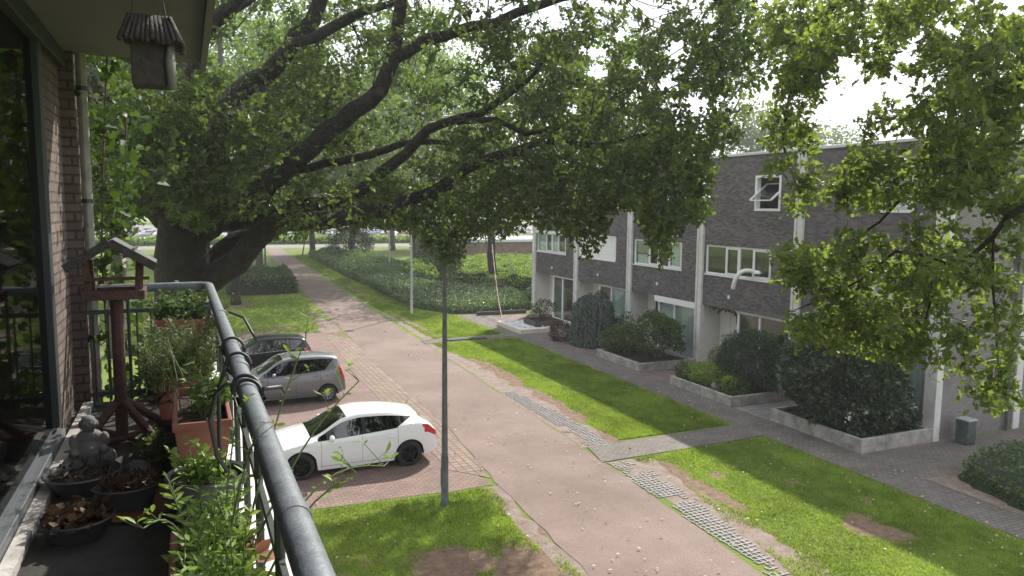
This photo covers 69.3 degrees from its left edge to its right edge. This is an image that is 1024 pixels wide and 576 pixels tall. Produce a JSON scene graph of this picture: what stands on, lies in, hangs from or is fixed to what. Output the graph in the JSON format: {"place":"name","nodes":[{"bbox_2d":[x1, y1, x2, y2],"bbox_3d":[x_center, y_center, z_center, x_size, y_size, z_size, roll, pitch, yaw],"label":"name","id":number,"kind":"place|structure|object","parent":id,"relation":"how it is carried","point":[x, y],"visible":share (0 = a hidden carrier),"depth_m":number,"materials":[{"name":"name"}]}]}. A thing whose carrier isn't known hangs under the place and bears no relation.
{"place":"outdoors","nodes":[
{"label":"outdoors","id":0,"kind":"place"},
{"bbox_2d":[123,460,151,474],"bbox_3d":[-2.027,0.991,4.010,0.140,0.120,0.138,-2,7,-24],"label":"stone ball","id":1,"kind":"object","parent":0,"point":[144,465],"visible":0.49,"depth_m":3.98,"materials":[{"name":"grey stone"}]},
{"bbox_2d":[97,278,320,340],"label":"lawn grass","id":2,"kind":"structure","parent":0,"point":[281,298],"depth_m":45.50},
{"bbox_2d":[137,244,410,249],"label":"road","id":3,"kind":"structure","parent":0,"point":[296,246],"depth_m":119.61,"materials":[{"name":"asphalt"}]},
{"bbox_2d":[311,318,338,332],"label":"verge soil","id":4,"kind":"structure","parent":0,"point":[327,326],"depth_m":40.87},
{"bbox_2d":[296,255,499,338],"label":"lawn grass","id":5,"kind":"structure","parent":0,"point":[395,307],"depth_m":45.57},
{"bbox_2d":[310,486,584,575],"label":"lawn grass","id":6,"kind":"structure","parent":0,"point":[423,519],"depth_m":15.19,"materials":[{"name":"plant"}]},
{"bbox_2d":[421,334,514,343],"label":"cross path","id":7,"kind":"structure","parent":0,"point":[487,337],"depth_m":37.45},
{"bbox_2d":[419,236,531,256],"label":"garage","id":8,"kind":"structure","parent":0,"point":[519,244],"depth_m":82.20,"materials":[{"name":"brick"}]},
{"bbox_2d":[266,248,763,575],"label":"road","id":9,"kind":"structure","parent":0,"point":[594,537],"depth_m":18.59,"materials":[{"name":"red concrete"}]},
{"bbox_2d":[484,486,588,575],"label":"verge soil","id":10,"kind":"structure","parent":0,"point":[522,523],"depth_m":14.97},
{"bbox_2d":[96,212,1023,575],"bbox_3d":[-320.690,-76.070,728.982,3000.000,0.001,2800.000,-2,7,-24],"label":"ground","id":11,"kind":"structure","parent":0,"point":[438,560],"depth_m":16.07,"materials":[{"name":"plant"}]},
{"bbox_2d":[74,52,216,357],"bbox_3d":[-17.729,-4.698,31.257,10.562,15.739,10.971,-2,7,-24],"label":"broadleaf tree","id":12,"kind":"object","parent":11,"relation":"on","point":[182,65],"visible":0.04,"depth_m":31.00,"materials":[{"name":"green plant"}]},
{"bbox_2d":[0,0,292,575],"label":"apartment building","id":13,"kind":"structure","parent":11,"relation":"on","point":[89,27],"depth_m":4.49,"materials":[{"name":"brick"}]},
{"bbox_2d":[0,0,65,562],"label":"balcony window","id":14,"kind":"structure","parent":13,"relation":"attached to","point":[29,37],"depth_m":4.15,"materials":[{"name":"grey metal"}]},
{"bbox_2d":[36,491,116,546],"bbox_3d":[-1.955,1.038,3.338,0.321,0.171,0.318,-2,7,-24],"label":"plant bowl","id":15,"kind":"object","parent":13,"relation":"on","point":[79,520],"visible":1,"depth_m":3.27,"materials":[{"name":"plastic"}]},
{"bbox_2d":[41,452,121,498],"bbox_3d":[-2.248,0.977,3.878,0.371,0.169,0.371,-2,7,-24],"label":"plant bowl","id":16,"kind":"object","parent":13,"relation":"on","point":[70,480],"visible":0.95,"depth_m":3.82,"materials":[{"name":"grey ceramic"}]},
{"bbox_2d":[61,415,116,464],"bbox_3d":[-2.402,0.871,4.202,0.274,0.311,0.172,-2,7,-24],"label":"garden statue","id":17,"kind":"object","parent":13,"relation":"on","point":[89,440],"visible":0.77,"depth_m":4.16,"materials":[{"name":"grey stone"}]},
{"bbox_2d":[75,52,103,404],"bbox_3d":[-3.101,0.644,5.529,0.080,4.660,0.080,-2,7,-24],"label":"rainwater pipe","id":18,"kind":"object","parent":13,"relation":"attached to","point":[87,200],"visible":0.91,"depth_m":5.36,"materials":[{"name":"grey metal"}]},
{"bbox_2d":[61,237,171,457],"bbox_3d":[-2.448,0.329,4.617,0.610,1.284,0.591,-2,7,-24],"label":"bird feeder","id":19,"kind":"object","parent":13,"relation":"on","point":[122,405],"visible":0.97,"depth_m":4.58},
{"bbox_2d":[112,487,175,522],"bbox_3d":[-1.857,1.079,3.677,0.430,0.020,0.430,-2,7,-24],"label":"plant saucer","id":20,"kind":"object","parent":13,"relation":"on","point":[160,501],"visible":0.23,"depth_m":3.62,"materials":[{"name":"plastic"}]},
{"bbox_2d":[90,466,162,512],"bbox_3d":[-1.908,0.993,3.668,0.330,0.188,0.259,-2,7,-24],"label":"plant tub","id":21,"kind":"object","parent":20,"relation":"on","point":[135,491],"visible":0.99,"depth_m":3.62,"materials":[{"name":"plastic"}]},
{"bbox_2d":[116,0,185,90],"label":"hanging nest box","id":22,"kind":"object","parent":13,"relation":"hanging from","point":[155,42],"visible":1,"depth_m":2.62,"materials":[{"name":"grey wood"}]},
{"bbox_2d":[133,422,176,469],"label":"shaded floor plant","id":23,"kind":"object","parent":13,"relation":"on","point":[155,442],"visible":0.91,"depth_m":4.37,"materials":[{"name":"green plant"}]},
{"bbox_2d":[71,55,238,400],"bbox_3d":[-2.910,0.403,5.841,1.137,5.323,1.047,6,8,39],"label":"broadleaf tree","id":24,"kind":"object","parent":13,"relation":"attached to","point":[106,72],"visible":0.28,"depth_m":5.62,"materials":[{"name":"green plant"}]},
{"bbox_2d":[152,368,197,419],"bbox_3d":[-1.938,0.576,4.320,0.260,0.240,0.600,-2,7,-24],"label":"window box","id":25,"kind":"object","parent":13,"relation":"on","point":[166,411],"visible":0.1,"depth_m":4.05,"materials":[{"name":"ceramic"}]},
{"bbox_2d":[140,375,181,408],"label":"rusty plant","id":26,"kind":"object","parent":25,"relation":"in","point":[153,398],"visible":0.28,"depth_m":4.00,"materials":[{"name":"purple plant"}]},
{"bbox_2d":[130,311,229,393],"bbox_3d":[-1.910,0.337,4.278,0.537,0.366,0.894,-2,7,-24],"label":"feathery plant","id":27,"kind":"object","parent":25,"relation":"in","point":[186,351],"visible":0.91,"depth_m":4.09,"materials":[{"name":"green plant"}]},
{"bbox_2d":[172,387,232,462],"bbox_3d":[-1.491,0.666,3.560,0.245,0.235,0.700,-2,7,-24],"label":"window box","id":28,"kind":"object","parent":13,"relation":"on","point":[186,421],"visible":0.52,"depth_m":3.27,"materials":[{"name":"ceramic"}]},
{"bbox_2d":[145,337,210,409],"bbox_3d":[-1.593,0.416,3.556,0.277,0.331,0.438,-2,7,-24],"label":"grassy plant","id":29,"kind":"object","parent":28,"relation":"on","point":[181,373],"visible":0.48,"depth_m":3.56,"materials":[{"name":"green plant"}]},
{"bbox_2d":[178,361,231,417],"bbox_3d":[-1.436,0.451,3.507,0.214,0.275,0.377,0,6,-8],"label":"lobed leaf plant","id":30,"kind":"object","parent":28,"relation":"on","point":[203,390],"visible":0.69,"depth_m":3.42,"materials":[{"name":"green plant"}]},
{"bbox_2d":[164,459,247,528],"bbox_3d":[-1.108,0.771,2.697,0.284,0.210,0.284,-2,7,-24],"label":"round pot","id":31,"kind":"object","parent":13,"relation":"on","point":[185,489],"visible":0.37,"depth_m":2.60,"materials":[{"name":"plastic"}]},
{"bbox_2d":[165,435,235,485],"bbox_3d":[-1.130,0.634,2.710,0.224,0.171,0.189,2,6,11],"label":"pot plant","id":32,"kind":"object","parent":31,"relation":"on","point":[197,469],"visible":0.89,"depth_m":2.68,"materials":[{"name":"green plant"}]},
{"bbox_2d":[86,282,335,575],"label":"balcony railing","id":33,"kind":"object","parent":13,"relation":"on","point":[294,536],"visible":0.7,"depth_m":1.99,"materials":[{"name":"metal"}]},
{"bbox_2d":[208,311,286,478],"bbox_3d":[-1.217,0.470,3.283,0.275,0.532,1.953,-2,7,-24],"label":"garden hose","id":34,"kind":"object","parent":33,"relation":"attached to","point":[233,387],"visible":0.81,"depth_m":2.59,"materials":[{"name":"grey rubber"}]},
{"bbox_2d":[168,522,253,575],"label":"window box","id":35,"kind":"object","parent":13,"relation":"on","point":[174,547],"visible":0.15,"depth_m":2.04,"materials":[{"name":"plastic"}]},
{"bbox_2d":[158,465,272,575],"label":"seedlings","id":36,"kind":"object","parent":35,"relation":"in","point":[202,554],"visible":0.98,"depth_m":1.95,"materials":[{"name":"green"}]},
{"bbox_2d":[117,312,398,575],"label":"leaning wild plant","id":37,"kind":"object","parent":35,"relation":"in","point":[327,476],"visible":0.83,"depth_m":1.98,"materials":[{"name":"green plant"}]},
{"bbox_2d":[247,516,274,572],"bbox_3d":[-0.657,0.684,1.951,0.089,0.124,0.159,-2,7,-24],"label":"window box","id":38,"kind":"object","parent":13,"relation":"on","point":[263,546],"visible":0.62,"depth_m":1.97,"materials":[{"name":"orange ceramic"}]},
{"bbox_2d":[224,264,298,295],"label":"rose bushes","id":39,"kind":"object","parent":11,"relation":"on","point":[286,282],"visible":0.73,"depth_m":55.15,"materials":[{"name":"green plant"}]},
{"bbox_2d":[193,0,354,234],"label":"broadleaf tree","id":40,"kind":"object","parent":11,"relation":"on","point":[220,57],"visible":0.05,"depth_m":55.24,"materials":[{"name":"green plant"}]},
{"bbox_2d":[208,0,346,265],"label":"broadleaf tree","id":41,"kind":"object","parent":11,"relation":"on","point":[258,259],"visible":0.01,"depth_m":68.58,"materials":[{"name":"green plant"}]},
{"bbox_2d":[95,233,531,245],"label":"verge hedge","id":42,"kind":"object","parent":11,"relation":"on","point":[151,240],"visible":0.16,"depth_m":126.39,"materials":[{"name":"green plant"}]},
{"bbox_2d":[208,47,437,304],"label":"broadleaf tree","id":43,"kind":"object","parent":11,"relation":"on","point":[235,282],"visible":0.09,"depth_m":48.46,"materials":[{"name":"plant"}]},
{"bbox_2d":[211,332,490,508],"bbox_3d":[-8.560,3.570,27.272,7.053,0.001,24.286,-2,7,-24],"label":"parking bay","id":44,"kind":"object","parent":11,"relation":"on","point":[394,478],"visible":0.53,"depth_m":18.33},
{"bbox_2d":[212,333,310,367],"bbox_3d":[-9.950,2.581,29.087,4.042,1.562,2.193,-2,7,-24],"label":"parked car","id":45,"kind":"object","parent":44,"relation":"on","point":[261,349],"visible":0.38,"depth_m":28.60,"materials":[{"name":"black paint"}]},
{"bbox_2d":[250,350,345,401],"bbox_3d":[-7.633,2.976,25.121,3.732,1.682,2.131,-2,7,-24],"label":"parked car","id":46,"kind":"object","parent":44,"relation":"on","point":[320,376],"visible":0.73,"depth_m":24.65,"materials":[{"name":"silver metal"}]},
{"bbox_2d":[275,401,436,480],"bbox_3d":[-4.232,3.746,19.016,4.432,1.542,2.264,-2,7,-24],"label":"parked car","id":47,"kind":"object","parent":44,"relation":"on","point":[409,432],"visible":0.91,"depth_m":18.47,"materials":[{"name":"white paint"}]},
{"bbox_2d":[303,127,404,252],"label":"broadleaf tree","id":48,"kind":"object","parent":11,"relation":"on","point":[351,238],"visible":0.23,"depth_m":91.10,"materials":[{"name":"green plant"}]},
{"bbox_2d":[326,334,490,477],"bbox_3d":[-5.061,3.498,28.158,1.226,0.001,22.189,-2,7,-22],"label":"paver strip","id":49,"kind":"object","parent":11,"relation":"on","point":[386,387],"visible":0.82,"depth_m":25.88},
{"bbox_2d":[319,0,497,258],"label":"broadleaf tree","id":50,"kind":"object","parent":11,"relation":"on","point":[403,118],"visible":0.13,"depth_m":69.62,"materials":[{"name":"green plant"}]},
{"bbox_2d":[378,310,441,339],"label":"verge soil","id":51,"kind":"structure","parent":11,"relation":"on","point":[416,332],"depth_m":40.46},
{"bbox_2d":[342,30,481,257],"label":"broadleaf tree","id":52,"kind":"object","parent":11,"relation":"on","point":[437,56],"visible":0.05,"depth_m":80.39,"materials":[{"name":"green plant"}]},
{"bbox_2d":[308,247,531,313],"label":"ground cover","id":53,"kind":"object","parent":11,"relation":"on","point":[360,266],"visible":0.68,"depth_m":55.69,"materials":[{"name":"green plant"}]},
{"bbox_2d":[86,0,794,346],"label":"oak tree","id":54,"kind":"object","parent":11,"relation":"on","point":[193,167],"visible":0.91,"depth_m":15.24,"materials":[{"name":"green plant"}]},
{"bbox_2d":[406,231,474,276],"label":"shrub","id":55,"kind":"object","parent":11,"relation":"on","point":[450,267],"visible":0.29,"depth_m":53.00,"materials":[{"name":"green plant"}]},
{"bbox_2d":[437,237,456,506],"bbox_3d":[-1.469,1.853,16.151,0.520,5.980,0.512,-2,7,-24],"label":"street lamp","id":56,"kind":"object","parent":11,"relation":"on","point":[444,482],"visible":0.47,"depth_m":16.17,"materials":[{"name":"metal"}]},
{"bbox_2d":[399,252,531,292],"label":"bright shrub bed","id":57,"kind":"object","parent":11,"relation":"on","point":[514,270],"visible":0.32,"depth_m":61.21,"materials":[{"name":"green plant"}]},
{"bbox_2d":[427,343,511,387],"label":"verge soil","id":58,"kind":"structure","parent":11,"relation":"on","point":[494,381],"depth_m":29.99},
{"bbox_2d":[413,95,580,274],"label":"broadleaf tree","id":59,"kind":"object","parent":11,"relation":"on","point":[490,255],"visible":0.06,"depth_m":58.69,"materials":[{"name":"plant"}]},
{"bbox_2d":[476,309,525,315],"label":"timber edging","id":60,"kind":"object","parent":11,"relation":"on","point":[500,312],"visible":0.93,"depth_m":45.67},
{"bbox_2d":[495,386,605,447],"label":"verge soil","id":61,"kind":"structure","parent":11,"relation":"on","point":[525,392],"depth_m":23.82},
{"bbox_2d":[502,391,610,445],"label":"grid paving","id":62,"kind":"structure","parent":61,"relation":"on","point":[524,400],"depth_m":23.16,"materials":[{"name":"concrete"}]},
{"bbox_2d":[531,170,576,322],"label":"terraced house","id":63,"kind":"structure","parent":11,"relation":"on","point":[556,253],"depth_m":44.22,"materials":[{"name":"brick"}]},
{"bbox_2d":[536,233,565,254],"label":"window","id":64,"kind":"structure","parent":63,"relation":"in","point":[552,241],"depth_m":43.27,"materials":[{"name":"white paint"}]},
{"bbox_2d":[552,275,572,322],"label":"living room window","id":65,"kind":"structure","parent":63,"relation":"in","point":[554,276],"depth_m":42.72,"materials":[{"name":"white paint"}]},
{"bbox_2d":[547,319,570,341],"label":"spiky dome bush","id":66,"kind":"object","parent":11,"relation":"on","point":[553,333],"visible":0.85,"depth_m":36.75,"materials":[{"name":"brown plant"}]},
{"bbox_2d":[432,337,729,439],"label":"lawn grass","id":67,"kind":"structure","parent":11,"relation":"on","point":[522,348],"depth_m":26.64,"materials":[{"name":"plant"}]},
{"bbox_2d":[285,327,1023,575],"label":"fallen leaves","id":68,"kind":"object","parent":11,"relation":"on","point":[669,476],"visible":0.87,"depth_m":17.10,"materials":[{"name":"brown plant"}]},
{"bbox_2d":[625,165,697,357],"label":"terraced house","id":69,"kind":"structure","parent":11,"relation":"on","point":[672,293],"depth_m":33.37,"materials":[{"name":"brick"}]},
{"bbox_2d":[633,239,681,270],"bbox_3d":[6.607,-1.536,33.636,0.160,1.230,3.800,-2,7,-24],"label":"window","id":70,"kind":"structure","parent":69,"relation":"in","point":[650,264],"depth_m":33.75,"materials":[{"name":"white paint"}]},
{"bbox_2d":[573,166,767,324],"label":"terraced house","id":71,"kind":"structure","parent":11,"relation":"on","point":[608,264],"depth_m":37.66,"materials":[{"name":"brick"}]},
{"bbox_2d":[610,457,834,575],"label":"verge soil","id":72,"kind":"structure","parent":11,"relation":"on","point":[767,539],"depth_m":15.82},
{"bbox_2d":[607,460,788,575],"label":"grid paving","id":73,"kind":"structure","parent":72,"relation":"on","point":[696,515],"depth_m":15.91,"materials":[{"name":"concrete"}]},
{"bbox_2d":[457,314,1023,539],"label":"footpath","id":74,"kind":"structure","parent":11,"relation":"on","point":[1002,519],"depth_m":21.00,"materials":[{"name":"concrete"}]},
{"bbox_2d":[693,148,799,388],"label":"terraced house","id":75,"kind":"structure","parent":11,"relation":"on","point":[743,228],"depth_m":29.00,"materials":[{"name":"brick"}]},
{"bbox_2d":[704,245,771,282],"bbox_3d":[8.752,-0.983,28.765,0.160,1.230,3.800,-2,7,-24],"label":"window","id":76,"kind":"structure","parent":75,"relation":"in","point":[739,260],"depth_m":28.65,"materials":[{"name":"white paint"}]},
{"bbox_2d":[731,268,762,289],"bbox_3d":[8.870,-0.331,27.941,1.139,0.825,0.394,2,6,12],"label":"exhaust hose","id":77,"kind":"object","parent":75,"relation":"attached to","point":[739,273],"visible":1,"depth_m":27.85,"materials":[{"name":"white paint"}]},
{"bbox_2d":[736,311,785,388],"bbox_3d":[9.466,2.315,27.828,0.090,2.570,2.960,-2,7,-24],"label":"living room window","id":78,"kind":"structure","parent":75,"relation":"in","point":[739,312],"depth_m":28.04,"materials":[{"name":"white paint"}]},
{"bbox_2d":[749,175,781,210],"bbox_3d":[9.397,-3.468,27.076,0.846,1.310,1.320,-2,7,-24],"label":"top window","id":79,"kind":"structure","parent":75,"relation":"in","point":[758,189],"depth_m":27.45,"materials":[{"name":"white paint"}]},
{"bbox_2d":[695,92,822,154],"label":"broadleaf tree","id":80,"kind":"object","parent":11,"relation":"on","point":[752,134],"visible":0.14,"depth_m":79.75,"materials":[{"name":"green plant"}]},
{"bbox_2d":[633,436,1023,575],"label":"lawn grass","id":81,"kind":"structure","parent":11,"relation":"on","point":[946,513],"depth_m":16.10,"materials":[{"name":"plant"}]},
{"bbox_2d":[796,117,880,147],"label":"broadleaf tree","id":82,"kind":"object","parent":11,"relation":"on","point":[835,141],"visible":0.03,"depth_m":92.65,"materials":[{"name":"green plant"}]},
{"bbox_2d":[749,0,1023,417],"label":"oak tree","id":83,"kind":"object","parent":11,"relation":"on","point":[962,157],"visible":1,"depth_m":9.07,"materials":[{"name":"green plant"}]},
{"bbox_2d":[787,138,1023,441],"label":"terraced house","id":84,"kind":"structure","parent":11,"relation":"on","point":[939,408],"depth_m":22.03,"materials":[{"name":"brick"}]},
{"bbox_2d":[208,0,1023,208],"label":"sky","id":85,"kind":"structure","parent":0,"point":[855,100],"materials":[{"name":"white"}]},
{"bbox_2d":[587,424,765,461],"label":"cross path","id":86,"kind":"structure","parent":0,"point":[622,450],"depth_m":20.97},
{"bbox_2d":[495,314,954,454],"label":"front yard paving","id":87,"kind":"structure","parent":0,"point":[664,375],"depth_m":30.51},
{"bbox_2d":[497,320,570,333],"bbox_3d":[1.426,2.050,40.791,3.550,0.289,3.200,-2,7,-24],"label":"gravel bed","id":88,"kind":"object","parent":87,"relation":"on","point":[519,326],"visible":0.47,"depth_m":39.65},
{"bbox_2d":[524,316,562,326],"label":"timber planter","id":89,"kind":"object","parent":88,"relation":"on","point":[548,321],"visible":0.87,"depth_m":40.28,"materials":[{"name":"wood"}]},
{"bbox_2d":[528,298,557,320],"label":"planter shrub","id":90,"kind":"object","parent":89,"relation":"in","point":[537,308],"visible":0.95,"depth_m":40.60,"materials":[{"name":"green plant"}]},
{"bbox_2d":[568,292,614,348],"bbox_3d":[3.903,1.535,35.642,2.353,2.698,2.314,-2,7,-24],"label":"weeping cedar","id":91,"kind":"object","parent":87,"relation":"on","point":[589,318],"visible":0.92,"depth_m":34.98,"materials":[{"name":"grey plant"}]},
{"bbox_2d":[597,347,695,371],"bbox_3d":[5.749,3.013,32.121,2.780,0.340,3.450,-2,7,-24],"label":"raised planter","id":92,"kind":"object","parent":87,"relation":"on","point":[639,361],"visible":0.72,"depth_m":31.31,"materials":[{"name":"concrete"}]},
{"bbox_2d":[595,321,642,353],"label":"shrub","id":93,"kind":"object","parent":92,"relation":"in","point":[611,343],"visible":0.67,"depth_m":32.59,"materials":[{"name":"green plant"}]},
{"bbox_2d":[623,308,685,358],"bbox_3d":[6.088,2.085,31.354,2.665,2.352,2.831,-2,7,-24],"label":"rounded shrub","id":94,"kind":"object","parent":92,"relation":"in","point":[669,326],"visible":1,"depth_m":30.79,"materials":[{"name":"green plant"}]},
{"bbox_2d":[670,372,785,406],"bbox_3d":[7.748,3.607,26.861,2.400,0.340,3.450,-2,7,-24],"label":"raised planter","id":95,"kind":"object","parent":87,"relation":"on","point":[756,396],"visible":0.5,"depth_m":25.66,"materials":[{"name":"concrete"}]},
{"bbox_2d":[674,359,690,378],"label":"leafy plant","id":96,"kind":"object","parent":95,"relation":"on","point":[680,372],"visible":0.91,"depth_m":27.77,"materials":[{"name":"green plant"}]},
{"bbox_2d":[685,361,726,386],"bbox_3d":[7.202,3.147,27.242,1.468,0.955,2.230,-2,7,-24],"label":"lime mound","id":97,"kind":"object","parent":95,"relation":"in","point":[699,366],"visible":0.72,"depth_m":27.05,"materials":[{"name":"green plant"}]},
{"bbox_2d":[713,376,752,395],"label":"leafy plant","id":98,"kind":"object","parent":95,"relation":"on","point":[745,389],"visible":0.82,"depth_m":25.42,"materials":[{"name":"green plant"}]},
{"bbox_2d":[711,327,785,390],"bbox_3d":[8.566,2.609,26.565,2.355,2.424,3.214,-2,7,-24],"label":"feathery shrub","id":99,"kind":"object","parent":95,"relation":"in","point":[729,359],"visible":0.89,"depth_m":26.04,"materials":[{"name":"green plant"}]},
{"bbox_2d":[770,400,931,453],"bbox_3d":[10.082,4.100,22.277,2.780,0.400,3.470,-2,7,-24],"label":"raised planter","id":100,"kind":"object","parent":87,"relation":"on","point":[792,416],"visible":0.43,"depth_m":21.08,"materials":[{"name":"concrete"}]},
{"bbox_2d":[773,324,918,432],"bbox_3d":[9.827,2.605,21.988,4.060,3.466,3.590,3,7,25],"label":"shrub","id":101,"kind":"object","parent":100,"relation":"in","point":[887,381],"visible":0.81,"depth_m":21.16,"materials":[{"name":"green plant"}]},
{"bbox_2d":[838,400,899,436],"bbox_3d":[10.106,3.835,21.094,1.881,1.174,1.491,-2,7,-24],"label":"flowering bush","id":102,"kind":"object","parent":100,"relation":"in","point":[878,428],"visible":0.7,"depth_m":20.74,"materials":[{"name":"green plant"}]},
{"bbox_2d":[887,402,922,430],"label":"flowering bush","id":103,"kind":"object","parent":100,"relation":"in","point":[912,425],"visible":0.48,"depth_m":21.36,"materials":[{"name":"green plant"}]},
{"bbox_2d":[733,400,797,418],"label":"slab path","id":104,"kind":"structure","parent":0,"point":[761,410],"depth_m":24.73,"materials":[{"name":"concrete"}]},
{"bbox_2d":[862,427,1023,489],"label":"side paving","id":105,"kind":"structure","parent":0,"point":[939,459],"depth_m":20.09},
{"bbox_2d":[955,416,977,445],"bbox_3d":[12.937,4.079,21.109,0.420,0.750,0.420,-2,7,-24],"label":"litter bin","id":106,"kind":"object","parent":105,"relation":"on","point":[965,430],"visible":1,"depth_m":20.97,"materials":[{"name":"grey metal"}]},
{"bbox_2d":[925,476,1023,515],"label":"hedge soil","id":107,"kind":"structure","parent":0,"point":[954,483],"depth_m":17.56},
{"bbox_2d":[957,439,1023,510],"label":"hedge","id":108,"kind":"object","parent":107,"relation":"on","point":[1000,474],"visible":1,"depth_m":17.74,"materials":[{"name":"green plant"}]},
{"bbox_3d":[-2.286,0.655,5.137,0.230,0.537,0.410,-2,7,-24],"label":"plant stand","id":109,"kind":"object","parent":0,"visible":0},
{"bbox_2d":[154,317,204,345],"bbox_3d":[-2.282,0.286,5.097,0.310,0.200,0.450,-2,7,-24],"label":"window box","id":110,"kind":"object","parent":109,"relation":"on","point":[158,323],"visible":0.34,"depth_m":4.90,"materials":[{"name":"ceramic"}]},
{"bbox_2d":[142,288,206,320],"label":"grey green plant","id":111,"kind":"object","parent":110,"relation":"on","point":[193,306],"visible":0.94,"depth_m":4.97,"materials":[{"name":"green plant"}]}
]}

